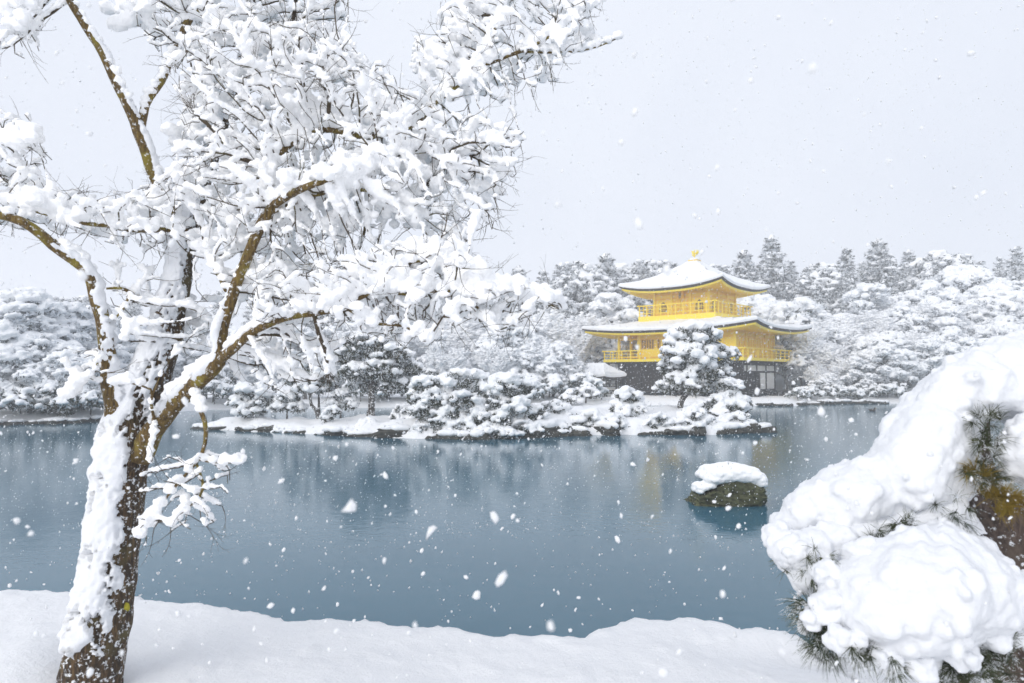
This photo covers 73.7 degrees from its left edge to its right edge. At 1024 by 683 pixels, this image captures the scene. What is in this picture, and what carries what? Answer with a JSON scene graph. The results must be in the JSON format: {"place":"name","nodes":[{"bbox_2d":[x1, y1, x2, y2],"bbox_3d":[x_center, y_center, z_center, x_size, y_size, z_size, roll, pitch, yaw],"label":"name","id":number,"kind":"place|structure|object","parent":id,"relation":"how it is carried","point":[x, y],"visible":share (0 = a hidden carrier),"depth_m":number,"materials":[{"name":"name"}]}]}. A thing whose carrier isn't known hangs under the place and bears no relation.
{"place":"outdoors","nodes":[
{"label":"outdoors","id":0,"kind":"place"},
{"bbox_2d":[0,359,916,421],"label":"snowy ground","id":1,"kind":"structure","parent":0,"point":[649,397],"depth_m":54.25,"materials":[{"name":"white snow"}]},
{"bbox_2d":[0,347,53,412],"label":"pine tree","id":2,"kind":"object","parent":1,"relation":"on","point":[29,372],"visible":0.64,"depth_m":34.01,"materials":[{"name":"white plant"}]},
{"bbox_2d":[0,385,65,415],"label":"shrub","id":3,"kind":"object","parent":1,"relation":"on","point":[11,399],"visible":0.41,"depth_m":33.11,"materials":[{"name":"white plant"}]},
{"bbox_2d":[0,286,88,409],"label":"evergreen tree","id":4,"kind":"object","parent":1,"relation":"on","point":[16,324],"visible":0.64,"depth_m":35.58,"materials":[{"name":"white plant"}]},
{"bbox_2d":[13,374,90,412],"bbox_3d":[-23.032,2.965,34.464,3.827,2.758,3.378,0,-3,6],"label":"shrub","id":5,"kind":"object","parent":1,"relation":"on","point":[26,390],"visible":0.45,"depth_m":33.38,"materials":[{"name":"white plant"}]},
{"bbox_2d":[17,342,100,409],"bbox_3d":[-23.315,1.948,35.971,4.822,3.796,4.669,2,-3,-37],"label":"evergreen tree","id":6,"kind":"object","parent":1,"relation":"on","point":[59,351],"visible":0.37,"depth_m":34.62,"materials":[{"name":"white plant"}]},
{"bbox_2d":[31,385,103,413],"bbox_3d":[-22.304,3.168,35.291,3.903,2.172,3.902,1,-3,-22],"label":"shrub","id":7,"kind":"object","parent":1,"relation":"on","point":[38,403],"visible":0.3,"depth_m":33.76,"materials":[{"name":"white plant"}]},
{"bbox_2d":[51,386,102,416],"bbox_3d":[-22.203,3.200,35.390,3.720,2.070,3.719,-1,-3,22],"label":"shrub","id":8,"kind":"object","parent":1,"relation":"on","point":[89,396],"visible":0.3,"depth_m":34.17,"materials":[{"name":"white wood"}]},
{"bbox_2d":[33,313,133,370],"bbox_3d":[-24.988,1.101,39.943,5.886,6.021,5.060,1,-3,-23],"label":"pine tree","id":9,"kind":"object","parent":1,"relation":"on","point":[124,359],"visible":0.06,"depth_m":40.92,"materials":[{"name":"white plant"}]},
{"bbox_2d":[47,301,121,367],"bbox_3d":[-24.731,0.884,38.818,5.146,6.334,4.691,-2,-4,38],"label":"pine tree","id":10,"kind":"object","parent":1,"relation":"on","point":[87,336],"visible":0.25,"depth_m":38.29,"materials":[{"name":"white plant"}]},
{"bbox_2d":[120,325,191,379],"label":"evergreen tree","id":11,"kind":"object","parent":1,"relation":"on","point":[180,358],"visible":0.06,"depth_m":48.76,"materials":[{"name":"white plant"}]},
{"bbox_2d":[175,315,254,398],"bbox_3d":[-23.894,1.349,52.806,8.571,6.969,8.852,1,-3,-24],"label":"evergreen tree","id":12,"kind":"object","parent":1,"relation":"on","point":[190,360],"visible":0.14,"depth_m":50.21,"materials":[{"name":"white plant"}]},
{"bbox_2d":[201,378,234,403],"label":"shrub","id":13,"kind":"object","parent":1,"relation":"on","point":[218,387],"visible":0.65,"depth_m":46.96,"materials":[{"name":"white wood"}]},
{"bbox_2d":[237,322,306,392],"bbox_3d":[-18.713,1.394,54.044,7.882,6.785,7.384,-1,-3,24],"label":"evergreen tree","id":14,"kind":"object","parent":1,"relation":"on","point":[251,379],"visible":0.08,"depth_m":51.22,"materials":[{"name":"white plant"}]},
{"bbox_2d":[262,326,316,398],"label":"pine tree","id":15,"kind":"object","parent":1,"relation":"on","point":[312,333],"visible":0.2,"depth_m":51.53,"materials":[{"name":"white plant"}]},
{"bbox_2d":[249,289,341,340],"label":"tall evergreen tree","id":16,"kind":"object","parent":1,"relation":"on","point":[310,323],"visible":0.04,"depth_m":85.93,"materials":[{"name":"white wood"}]},
{"bbox_2d":[319,318,357,368],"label":"pine tree","id":17,"kind":"object","parent":1,"relation":"on","point":[352,324],"visible":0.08,"depth_m":55.29,"materials":[{"name":"white plant"}]},
{"bbox_2d":[416,334,457,375],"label":"pine tree","id":18,"kind":"object","parent":1,"relation":"on","point":[438,340],"visible":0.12,"depth_m":55.32,"materials":[{"name":"white plant"}]},
{"bbox_2d":[423,343,470,374],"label":"bare tree","id":19,"kind":"object","parent":1,"relation":"on","point":[448,361],"visible":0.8,"depth_m":52.69,"materials":[{"name":"white wood"}]},
{"bbox_2d":[440,317,488,360],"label":"bare tree","id":20,"kind":"object","parent":1,"relation":"on","point":[454,340],"visible":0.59,"depth_m":60.68,"materials":[{"name":"white wood"}]},
{"bbox_2d":[475,346,519,374],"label":"bare tree","id":21,"kind":"object","parent":1,"relation":"on","point":[496,364],"visible":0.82,"depth_m":53.22,"materials":[{"name":"white wood"}]},
{"bbox_2d":[469,321,543,374],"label":"evergreen tree","id":22,"kind":"object","parent":1,"relation":"on","point":[534,339],"visible":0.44,"depth_m":54.99,"materials":[{"name":"white plant"}]},
{"bbox_2d":[501,307,571,342],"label":"bare tree","id":23,"kind":"object","parent":1,"relation":"on","point":[554,331],"visible":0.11,"depth_m":62.21,"materials":[{"name":"white wood"}]},
{"bbox_2d":[516,347,556,375],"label":"pine tree","id":24,"kind":"object","parent":1,"relation":"on","point":[531,364],"visible":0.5,"depth_m":54.19,"materials":[{"name":"white plant"}]},
{"bbox_2d":[528,372,570,398],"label":"shrub","id":25,"kind":"object","parent":1,"relation":"on","point":[557,381],"visible":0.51,"depth_m":52.84,"materials":[{"name":"white wood"}]},
{"bbox_2d":[526,341,588,396],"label":"evergreen tree","id":26,"kind":"object","parent":1,"relation":"on","point":[569,353],"visible":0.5,"depth_m":55.25,"materials":[{"name":"white plant"}]},
{"bbox_2d":[556,284,576,318],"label":"cedar tree","id":27,"kind":"object","parent":1,"relation":"on","point":[565,292],"visible":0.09,"depth_m":84.02,"materials":[{"name":"white plant"}]},
{"bbox_2d":[542,260,615,362],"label":"tall evergreen tree","id":28,"kind":"object","parent":1,"relation":"on","point":[583,272],"visible":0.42,"depth_m":93.90,"materials":[{"name":"white wood"}]},
{"bbox_2d":[558,311,609,361],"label":"bare tree","id":29,"kind":"object","parent":1,"relation":"on","point":[572,338],"visible":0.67,"depth_m":71.12,"materials":[{"name":"white wood"}]},
{"bbox_2d":[558,371,609,399],"bbox_3d":[5.838,3.843,54.521,4.226,3.045,3.731,0,-3,-3],"label":"shrub","id":30,"kind":"object","parent":1,"relation":"on","point":[581,379],"visible":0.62,"depth_m":53.79,"materials":[{"name":"white wood"}]},
{"bbox_2d":[578,318,625,367],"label":"pine tree","id":31,"kind":"object","parent":1,"relation":"on","point":[595,357],"visible":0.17,"depth_m":72.97,"materials":[{"name":"white plant"}]},
{"bbox_2d":[584,252,626,309],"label":"cedar tree","id":32,"kind":"object","parent":1,"relation":"on","point":[605,266],"visible":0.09,"depth_m":100.15,"materials":[{"name":"white plant"}]},
{"bbox_2d":[584,362,626,390],"bbox_3d":[7.500,3.606,60.396,4.048,3.528,3.408,-3,-4,42],"label":"waterside porch","id":33,"kind":"object","parent":1,"relation":"on","point":[611,371],"visible":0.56,"depth_m":59.49,"materials":[{"name":"white wood"}]},
{"bbox_2d":[591,305,636,368],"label":"evergreen tree","id":34,"kind":"object","parent":1,"relation":"on","point":[611,321],"visible":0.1,"depth_m":74.98,"materials":[{"name":"white plant"}]},
{"bbox_2d":[587,292,645,385],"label":"pine tree","id":35,"kind":"object","parent":1,"relation":"on","point":[631,311],"visible":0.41,"depth_m":74.93,"materials":[{"name":"white plant"}]},
{"bbox_2d":[613,258,671,315],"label":"tall evergreen tree","id":36,"kind":"object","parent":1,"relation":"on","point":[645,269],"visible":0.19,"depth_m":101.21,"materials":[{"name":"white wood"}]},
{"bbox_2d":[581,249,812,396],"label":"golden pavilion","id":37,"kind":"structure","parent":1,"relation":"on","point":[714,279],"depth_m":63.02,"materials":[{"name":"gold wood"}]},
{"bbox_2d":[731,249,767,294],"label":"cedar tree","id":38,"kind":"object","parent":1,"relation":"on","point":[743,260],"visible":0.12,"depth_m":95.96,"materials":[{"name":"white plant"}]},
{"bbox_2d":[736,294,788,319],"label":"evergreen tree","id":39,"kind":"object","parent":1,"relation":"on","point":[760,308],"visible":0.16,"depth_m":73.63,"materials":[{"name":"white plant"}]},
{"bbox_2d":[751,235,794,301],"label":"cedar tree","id":40,"kind":"object","parent":1,"relation":"on","point":[781,282],"visible":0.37,"depth_m":99.68,"materials":[{"name":"white plant"}]},
{"bbox_2d":[772,334,811,392],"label":"pine tree","id":41,"kind":"object","parent":1,"relation":"on","point":[782,342],"visible":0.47,"depth_m":65.10,"materials":[{"name":"white plant"}]},
{"bbox_2d":[761,296,846,386],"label":"evergreen tree","id":42,"kind":"object","parent":1,"relation":"on","point":[807,304],"visible":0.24,"depth_m":71.05,"materials":[{"name":"white plant"}]},
{"bbox_2d":[798,363,827,381],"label":"bare tree","id":43,"kind":"object","parent":1,"relation":"on","point":[816,371],"visible":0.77,"depth_m":61.64,"materials":[{"name":"white wood"}]},
{"bbox_2d":[787,327,841,369],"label":"bare tree","id":44,"kind":"object","parent":1,"relation":"on","point":[810,336],"visible":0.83,"depth_m":64.75,"materials":[{"name":"white wood"}]},
{"bbox_2d":[790,262,854,314],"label":"tall evergreen tree","id":45,"kind":"object","parent":1,"relation":"on","point":[825,275],"visible":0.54,"depth_m":90.30,"materials":[{"name":"white wood"}]},
{"bbox_2d":[819,313,866,384],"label":"bare tree","id":46,"kind":"object","parent":1,"relation":"on","point":[846,322],"visible":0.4,"depth_m":69.53,"materials":[{"name":"white wood"}]},
{"bbox_2d":[823,355,866,386],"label":"bare tree","id":47,"kind":"object","parent":1,"relation":"on","point":[834,367],"visible":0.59,"depth_m":61.54,"materials":[{"name":"white wood"}]},
{"bbox_2d":[838,277,852,312],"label":"cedar tree","id":48,"kind":"object","parent":1,"relation":"on","point":[844,307],"visible":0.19,"depth_m":84.27,"materials":[{"name":"white plant"}]},
{"bbox_2d":[836,248,858,289],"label":"cedar tree","id":49,"kind":"object","parent":1,"relation":"on","point":[848,270],"visible":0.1,"depth_m":96.06,"materials":[{"name":"white plant"}]},
{"bbox_2d":[836,385,866,399],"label":"shrub","id":50,"kind":"object","parent":1,"relation":"on","point":[858,393],"visible":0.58,"depth_m":57.23,"materials":[{"name":"white wood"}]},
{"bbox_2d":[837,357,881,386],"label":"pine tree","id":51,"kind":"object","parent":1,"relation":"on","point":[863,370],"visible":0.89,"depth_m":59.97,"materials":[{"name":"white plant"}]},
{"bbox_2d":[832,282,914,332],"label":"pine tree","id":52,"kind":"object","parent":1,"relation":"on","point":[882,290],"visible":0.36,"depth_m":73.96,"materials":[{"name":"white plant"}]},
{"bbox_2d":[852,306,898,333],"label":"bare tree","id":53,"kind":"object","parent":1,"relation":"on","point":[869,327],"visible":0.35,"depth_m":71.03,"materials":[{"name":"white wood"}]},
{"bbox_2d":[856,238,900,296],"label":"cedar tree","id":54,"kind":"object","parent":1,"relation":"on","point":[878,247],"visible":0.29,"depth_m":99.99,"materials":[{"name":"white plant"}]},
{"bbox_2d":[859,346,909,395],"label":"pine tree","id":55,"kind":"object","parent":1,"relation":"on","point":[883,351],"visible":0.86,"depth_m":59.35,"materials":[{"name":"white plant"}]},
{"bbox_2d":[849,330,925,383],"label":"evergreen tree","id":56,"kind":"object","parent":1,"relation":"on","point":[890,337],"visible":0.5,"depth_m":61.48,"materials":[{"name":"white plant"}]},
{"bbox_2d":[876,354,919,394],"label":"pine tree","id":57,"kind":"object","parent":1,"relation":"on","point":[903,367],"visible":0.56,"depth_m":59.54,"materials":[{"name":"white plant"}]},
{"bbox_2d":[897,249,915,284],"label":"cedar tree","id":58,"kind":"object","parent":1,"relation":"on","point":[909,253],"visible":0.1,"depth_m":104.47,"materials":[{"name":"white plant"}]},
{"bbox_2d":[894,313,938,387],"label":"pine tree","id":59,"kind":"object","parent":1,"relation":"on","point":[919,319],"visible":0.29,"depth_m":70.52,"materials":[{"name":"white plant"}]},
{"bbox_2d":[906,338,945,375],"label":"pine tree","id":60,"kind":"object","parent":1,"relation":"on","point":[922,345],"visible":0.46,"depth_m":60.02,"materials":[{"name":"white plant"}]},
{"bbox_2d":[888,279,970,319],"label":"evergreen tree","id":61,"kind":"object","parent":1,"relation":"on","point":[913,297],"visible":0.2,"depth_m":82.15,"materials":[{"name":"white plant"}]},
{"bbox_2d":[894,250,983,295],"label":"tall evergreen tree","id":62,"kind":"object","parent":1,"relation":"on","point":[935,262],"visible":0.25,"depth_m":91.29,"materials":[{"name":"white wood"}]},
{"bbox_2d":[909,325,979,383],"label":"evergreen tree","id":63,"kind":"object","parent":1,"relation":"on","point":[952,348],"visible":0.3,"depth_m":60.27,"materials":[{"name":"white plant"}]},
{"bbox_2d":[921,302,979,335],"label":"pine tree","id":64,"kind":"object","parent":1,"relation":"on","point":[944,309],"visible":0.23,"depth_m":72.25,"materials":[{"name":"white plant"}]},
{"bbox_2d":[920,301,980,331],"bbox_3d":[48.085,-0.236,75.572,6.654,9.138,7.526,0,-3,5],"label":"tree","id":65,"kind":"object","parent":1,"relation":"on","point":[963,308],"visible":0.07,"depth_m":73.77,"materials":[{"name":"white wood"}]},
{"bbox_2d":[928,264,1017,311],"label":"evergreen tree","id":66,"kind":"object","parent":1,"relation":"on","point":[955,279],"visible":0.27,"depth_m":83.57,"materials":[{"name":"white plant"}]},
{"bbox_2d":[961,287,1023,324],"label":"evergreen tree","id":67,"kind":"object","parent":1,"relation":"on","point":[987,300],"visible":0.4,"depth_m":77.89,"materials":[{"name":"white plant"}]},
{"bbox_2d":[973,315,1023,338],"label":"evergreen tree","id":68,"kind":"object","parent":1,"relation":"on","point":[1009,321],"visible":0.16,"depth_m":67.71,"materials":[{"name":"white plant"}]},
{"bbox_2d":[1002,246,1023,288],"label":"cedar tree","id":69,"kind":"object","parent":1,"relation":"on","point":[1015,272],"visible":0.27,"depth_m":100.43,"materials":[{"name":"white plant"}]},
{"bbox_2d":[207,402,742,439],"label":"snowy island","id":70,"kind":"structure","parent":0,"point":[577,408],"depth_m":28.19,"materials":[{"name":"white snow"}]},
{"bbox_2d":[224,381,277,418],"bbox_3d":[-11.383,2.609,30.065,2.540,1.747,1.655,0,-3,0],"label":"shrub","id":71,"kind":"object","parent":70,"relation":"on","point":[244,400],"visible":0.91,"depth_m":29.70,"materials":[{"name":"white wood"}]},
{"bbox_2d":[266,389,309,418],"bbox_3d":[-9.800,2.817,29.898,1.792,1.478,1.149,0,-3,0],"label":"shrub","id":72,"kind":"object","parent":70,"relation":"on","point":[284,405],"visible":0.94,"depth_m":29.65,"materials":[{"name":"white wood"}]},
{"bbox_2d":[283,354,341,418],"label":"pine tree","id":73,"kind":"object","parent":70,"relation":"on","point":[311,388],"visible":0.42,"depth_m":29.05,"materials":[{"name":"white plant"}]},
{"bbox_2d":[319,404,341,422],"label":"shrub","id":74,"kind":"object","parent":70,"relation":"on","point":[334,408],"visible":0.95,"depth_m":27.90,"materials":[{"name":"white wood"}]},
{"bbox_2d":[323,425,347,435],"bbox_3d":[-7.025,3.612,27.230,1.256,0.584,0.853,0,-3,7],"label":"rock","id":75,"kind":"object","parent":70,"relation":"on","point":[334,430],"visible":0.83,"depth_m":26.93,"materials":[{"name":"white"}]},
{"bbox_2d":[321,387,359,417],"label":"shrub","id":76,"kind":"object","parent":70,"relation":"on","point":[347,398],"visible":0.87,"depth_m":29.19,"materials":[{"name":"white wood"}]},
{"bbox_2d":[334,330,425,415],"bbox_3d":[-5.899,1.407,29.463,4.362,3.901,2.411,0,-3,0],"label":"pine tree","id":77,"kind":"object","parent":70,"relation":"on","point":[371,383],"visible":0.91,"depth_m":29.15,"materials":[{"name":"white plant"}]},
{"bbox_2d":[371,424,410,437],"bbox_3d":[-4.511,3.460,26.252,1.820,0.592,0.661,1,-3,-13],"label":"rock","id":78,"kind":"object","parent":70,"relation":"on","point":[392,432],"visible":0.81,"depth_m":25.98,"materials":[{"name":"white"}]},
{"bbox_2d":[388,403,414,418],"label":"shrub","id":79,"kind":"object","parent":70,"relation":"on","point":[397,409],"visible":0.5,"depth_m":28.07,"materials":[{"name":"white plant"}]},
{"bbox_2d":[404,374,449,433],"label":"clipped pine","id":80,"kind":"object","parent":70,"relation":"on","point":[417,409],"visible":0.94,"depth_m":26.12,"materials":[{"name":"white"}]},
{"bbox_2d":[435,429,463,439],"bbox_3d":[-2.350,3.583,25.658,1.213,0.580,0.624,-1,-3,12],"label":"rock","id":81,"kind":"object","parent":70,"relation":"on","point":[447,434],"visible":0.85,"depth_m":25.41,"materials":[{"name":"white"}]},
{"bbox_2d":[435,367,496,436],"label":"clipped pine","id":82,"kind":"object","parent":70,"relation":"on","point":[465,393],"visible":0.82,"depth_m":26.05,"materials":[{"name":"white"}]},
{"bbox_2d":[463,429,492,439],"bbox_3d":[-1.266,3.622,25.459,1.136,0.716,0.704,0,-3,-2],"label":"rock","id":83,"kind":"object","parent":70,"relation":"on","point":[474,434],"visible":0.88,"depth_m":25.22,"materials":[{"name":"white"}]},
{"bbox_2d":[479,371,549,438],"bbox_3d":[0.027,2.482,26.462,2.932,2.680,2.534,0,-3,0],"label":"clipped pine","id":84,"kind":"object","parent":70,"relation":"on","point":[499,399],"visible":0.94,"depth_m":26.14,"materials":[{"name":"white"}]},
{"bbox_2d":[526,418,566,437],"bbox_3d":[1.616,3.458,26.977,1.047,0.938,2.882,-2,-4,41],"label":"rock","id":85,"kind":"object","parent":70,"relation":"on","point":[550,425],"visible":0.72,"depth_m":26.32,"materials":[{"name":"white"}]},
{"bbox_2d":[541,398,572,415],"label":"shrub","id":86,"kind":"object","parent":70,"relation":"on","point":[566,408],"visible":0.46,"depth_m":28.17,"materials":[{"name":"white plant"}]},
{"bbox_2d":[558,388,581,405],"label":"shrub","id":87,"kind":"object","parent":70,"relation":"on","point":[566,394],"visible":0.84,"depth_m":32.72,"materials":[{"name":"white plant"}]},
{"bbox_2d":[568,408,605,426],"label":"shrub","id":88,"kind":"object","parent":70,"relation":"on","point":[582,419],"visible":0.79,"depth_m":27.57,"materials":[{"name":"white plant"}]},
{"bbox_2d":[573,381,600,402],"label":"shrub","id":89,"kind":"object","parent":70,"relation":"on","point":[589,394],"visible":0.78,"depth_m":33.13,"materials":[{"name":"white wood"}]},
{"bbox_2d":[589,420,619,435],"bbox_3d":[3.676,3.523,27.527,0.930,0.764,1.714,2,-3,-35],"label":"rock","id":90,"kind":"object","parent":70,"relation":"on","point":[607,428],"visible":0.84,"depth_m":26.98,"materials":[{"name":"white"}]},
{"bbox_2d":[605,412,628,429],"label":"shrub","id":91,"kind":"object","parent":70,"relation":"on","point":[623,422],"visible":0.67,"depth_m":27.50,"materials":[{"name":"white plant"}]},
{"bbox_2d":[608,385,647,417],"bbox_3d":[4.920,2.794,28.998,1.806,1.881,1.613,0,-3,0],"label":"shrub","id":92,"kind":"object","parent":70,"relation":"on","point":[624,393],"visible":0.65,"depth_m":28.75,"materials":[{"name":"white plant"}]},
{"bbox_2d":[642,411,675,428],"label":"shrub","id":93,"kind":"object","parent":70,"relation":"on","point":[658,418],"visible":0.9,"depth_m":27.62,"materials":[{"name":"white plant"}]},
{"bbox_2d":[664,426,691,434],"bbox_3d":[6.691,3.635,27.512,1.237,0.491,0.712,0,-3,-7],"label":"rock","id":94,"kind":"object","parent":70,"relation":"on","point":[680,430],"visible":0.88,"depth_m":27.29,"materials":[{"name":"white"}]},
{"bbox_2d":[672,405,716,425],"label":"shrub","id":95,"kind":"object","parent":70,"relation":"on","point":[699,413],"visible":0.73,"depth_m":27.85,"materials":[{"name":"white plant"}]},
{"bbox_2d":[650,319,741,407],"bbox_3d":[8.411,1.148,31.172,3.755,4.243,3.041,3,-4,-45],"label":"pine tree","id":96,"kind":"object","parent":70,"relation":"on","point":[670,385],"visible":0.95,"depth_m":30.32,"materials":[{"name":"white plant"}]},
{"bbox_2d":[688,377,752,415],"bbox_3d":[9.153,2.478,29.811,2.814,1.893,1.720,0,-3,0],"label":"shrub","id":97,"kind":"object","parent":70,"relation":"on","point":[719,405],"visible":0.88,"depth_m":29.50,"materials":[{"name":"white wood"}]},
{"bbox_2d":[718,409,750,422],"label":"shrub","id":98,"kind":"object","parent":70,"relation":"on","point":[736,415],"visible":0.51,"depth_m":28.47,"materials":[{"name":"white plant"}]},
{"bbox_2d":[0,589,990,682],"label":"snowy bank","id":99,"kind":"structure","parent":0,"point":[231,649],"depth_m":4.19,"materials":[{"name":"white snow"}]},
{"bbox_2d":[0,0,623,682],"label":"maple tree","id":100,"kind":"object","parent":99,"relation":"on","point":[138,406],"visible":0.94,"depth_m":3.69,"materials":[{"name":"white plant"}]},
{"bbox_2d":[761,329,1023,682],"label":"foreground pine","id":101,"kind":"object","parent":99,"relation":"on","point":[929,547],"visible":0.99,"depth_m":2.83,"materials":[{"name":"white plant"}]},
{"bbox_2d":[0,404,1023,650],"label":"pond water","id":102,"kind":"structure","parent":0,"point":[630,568],"depth_m":10.89,"materials":[{"name":"blue liquid"}]},
{"bbox_2d":[684,461,767,506],"bbox_3d":[4.027,2.702,12.867,1.438,0.858,1.007,0,-3,0],"label":"pond rock","id":103,"kind":"object","parent":102,"relation":"in","point":[705,493],"visible":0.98,"depth_m":12.44,"materials":[{"name":"white"}]},
{"bbox_2d":[0,0,1023,682],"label":"falling snow","id":104,"kind":"structure","parent":0,"point":[958,644],"depth_m":4.01,"materials":[{"name":"white snow"}]},
{"bbox_2d":[0,0,1023,326],"label":"sky","id":105,"kind":"structure","parent":0,"point":[622,84],"materials":[{"name":"white"}]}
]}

